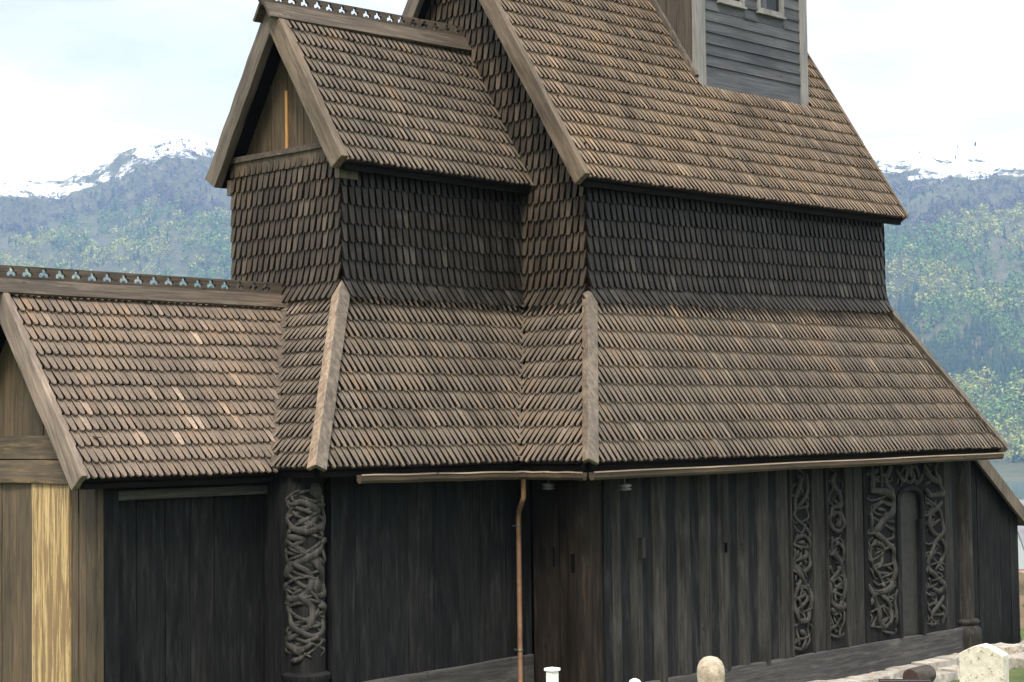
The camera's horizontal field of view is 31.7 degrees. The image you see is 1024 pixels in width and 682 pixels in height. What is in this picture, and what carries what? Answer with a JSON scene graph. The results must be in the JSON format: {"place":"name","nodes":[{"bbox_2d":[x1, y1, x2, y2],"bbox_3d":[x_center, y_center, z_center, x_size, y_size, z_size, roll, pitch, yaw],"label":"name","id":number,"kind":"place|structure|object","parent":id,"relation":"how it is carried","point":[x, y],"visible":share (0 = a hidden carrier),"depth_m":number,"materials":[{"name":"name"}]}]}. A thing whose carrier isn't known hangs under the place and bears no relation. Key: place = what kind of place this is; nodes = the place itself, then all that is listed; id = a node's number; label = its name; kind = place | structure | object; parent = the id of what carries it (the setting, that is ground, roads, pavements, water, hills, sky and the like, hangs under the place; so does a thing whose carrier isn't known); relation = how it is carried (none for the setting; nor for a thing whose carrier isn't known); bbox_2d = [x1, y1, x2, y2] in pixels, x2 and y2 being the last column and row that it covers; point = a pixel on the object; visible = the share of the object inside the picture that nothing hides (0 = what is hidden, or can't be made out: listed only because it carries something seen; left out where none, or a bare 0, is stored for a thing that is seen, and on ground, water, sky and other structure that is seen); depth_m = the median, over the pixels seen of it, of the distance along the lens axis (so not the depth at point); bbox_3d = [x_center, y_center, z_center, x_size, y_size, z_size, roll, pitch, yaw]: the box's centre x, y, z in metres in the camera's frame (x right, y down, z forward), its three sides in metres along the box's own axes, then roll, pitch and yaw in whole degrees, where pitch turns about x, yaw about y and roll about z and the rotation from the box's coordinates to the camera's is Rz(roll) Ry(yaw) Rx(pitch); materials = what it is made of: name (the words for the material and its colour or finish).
{"place":"outdoors","nodes":[
{"label":"outdoors","id":0,"kind":"place"},
{"bbox_2d":[0,131,1023,480],"bbox_3d":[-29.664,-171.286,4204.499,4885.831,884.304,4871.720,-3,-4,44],"label":"mountain","id":1,"kind":"structure","parent":0,"point":[116,155],"depth_m":3991.15,"materials":[{"name":"green plant"}]},
{"bbox_2d":[0,132,1023,462],"bbox_3d":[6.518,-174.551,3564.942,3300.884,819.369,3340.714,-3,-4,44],"label":"forest","id":2,"kind":"object","parent":1,"relation":"on","point":[996,368],"visible":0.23,"depth_m":3334.74,"materials":[{"name":"green plant"}]},
{"bbox_2d":[0,0,1023,167],"label":"sky","id":3,"kind":"structure","parent":0,"point":[76,75],"materials":[{"name":"white"}]},
{"bbox_2d":[950,628,1023,681],"bbox_3d":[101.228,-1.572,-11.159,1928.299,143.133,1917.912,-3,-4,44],"label":"ground","id":4,"kind":"structure","parent":0,"point":[1016,674],"depth_m":35.33,"materials":[{"name":"green plant"}]},
{"bbox_2d":[0,0,1023,681],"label":"stave church","id":5,"kind":"structure","parent":4,"relation":"on","point":[606,246],"depth_m":29.86,"materials":[{"name":"brown wood"}]},
{"bbox_2d":[542,470,554,489],"bbox_3d":[0.587,2.227,29.014,0.210,0.327,0.210,-3,-4,44],"label":"hanging lamp","id":6,"kind":"object","parent":5,"relation":"hanging from","point":[548,486],"visible":0.92,"depth_m":28.94,"materials":[{"name":"grey metal"}]},
{"bbox_2d":[618,478,630,490],"bbox_3d":[1.799,2.222,28.813,0.210,0.327,0.210,-3,-4,44],"label":"hanging lamp","id":7,"kind":"object","parent":5,"relation":"hanging from","point":[624,486],"visible":0.96,"depth_m":28.73,"materials":[{"name":"grey metal"}]},
{"bbox_2d":[716,0,746,9],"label":"turret window","id":8,"kind":"structure","parent":5,"relation":"in","point":[741,4],"depth_m":35.81,"materials":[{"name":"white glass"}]},
{"bbox_2d":[756,0,785,19],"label":"turret window","id":9,"kind":"structure","parent":5,"relation":"in","point":[761,4],"depth_m":36.77,"materials":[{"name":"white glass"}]},
{"bbox_2d":[544,667,559,681],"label":"marker post","id":10,"kind":"object","parent":4,"relation":"on","point":[552,674],"visible":1,"depth_m":21.96,"materials":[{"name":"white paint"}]},
{"bbox_2d":[629,678,640,681],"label":"grave marker","id":11,"kind":"object","parent":4,"relation":"on","point":[634,680],"visible":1,"depth_m":22.13,"materials":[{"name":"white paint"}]},
{"bbox_2d":[697,656,724,681],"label":"gravestone","id":12,"kind":"object","parent":4,"relation":"on","point":[710,669],"visible":1,"depth_m":21.87,"materials":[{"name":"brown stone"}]},
{"bbox_2d":[878,679,930,681],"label":"gravestone","id":13,"kind":"object","parent":4,"relation":"on","point":[904,680],"visible":1,"depth_m":28.41,"materials":[{"name":"stone"}]},
{"bbox_2d":[902,665,935,681],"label":"log","id":14,"kind":"object","parent":4,"relation":"on","point":[924,672],"visible":0.86,"depth_m":32.55,"materials":[{"name":"brown wood"}]},
{"bbox_2d":[959,643,1008,681],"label":"gravestone","id":15,"kind":"object","parent":4,"relation":"on","point":[985,662],"visible":1,"depth_m":27.89,"materials":[{"name":"stone"}]},
{"bbox_2d":[1018,500,1023,568],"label":"house","id":16,"kind":"structure","parent":4,"relation":"on","point":[1021,546],"depth_m":87.67,"materials":[{"name":"white paint"}]},
{"bbox_2d":[1019,570,1023,627],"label":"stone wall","id":17,"kind":"structure","parent":4,"relation":"on","point":[1021,584],"depth_m":45.63,"materials":[{"name":"beige stone"}]},
{"bbox_2d":[1005,481,1023,499],"bbox_3d":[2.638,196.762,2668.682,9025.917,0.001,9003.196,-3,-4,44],"label":"fjord water","id":18,"kind":"structure","parent":0,"point":[1016,488],"depth_m":1875.75,"materials":[{"name":"teal liquid"}]}
]}

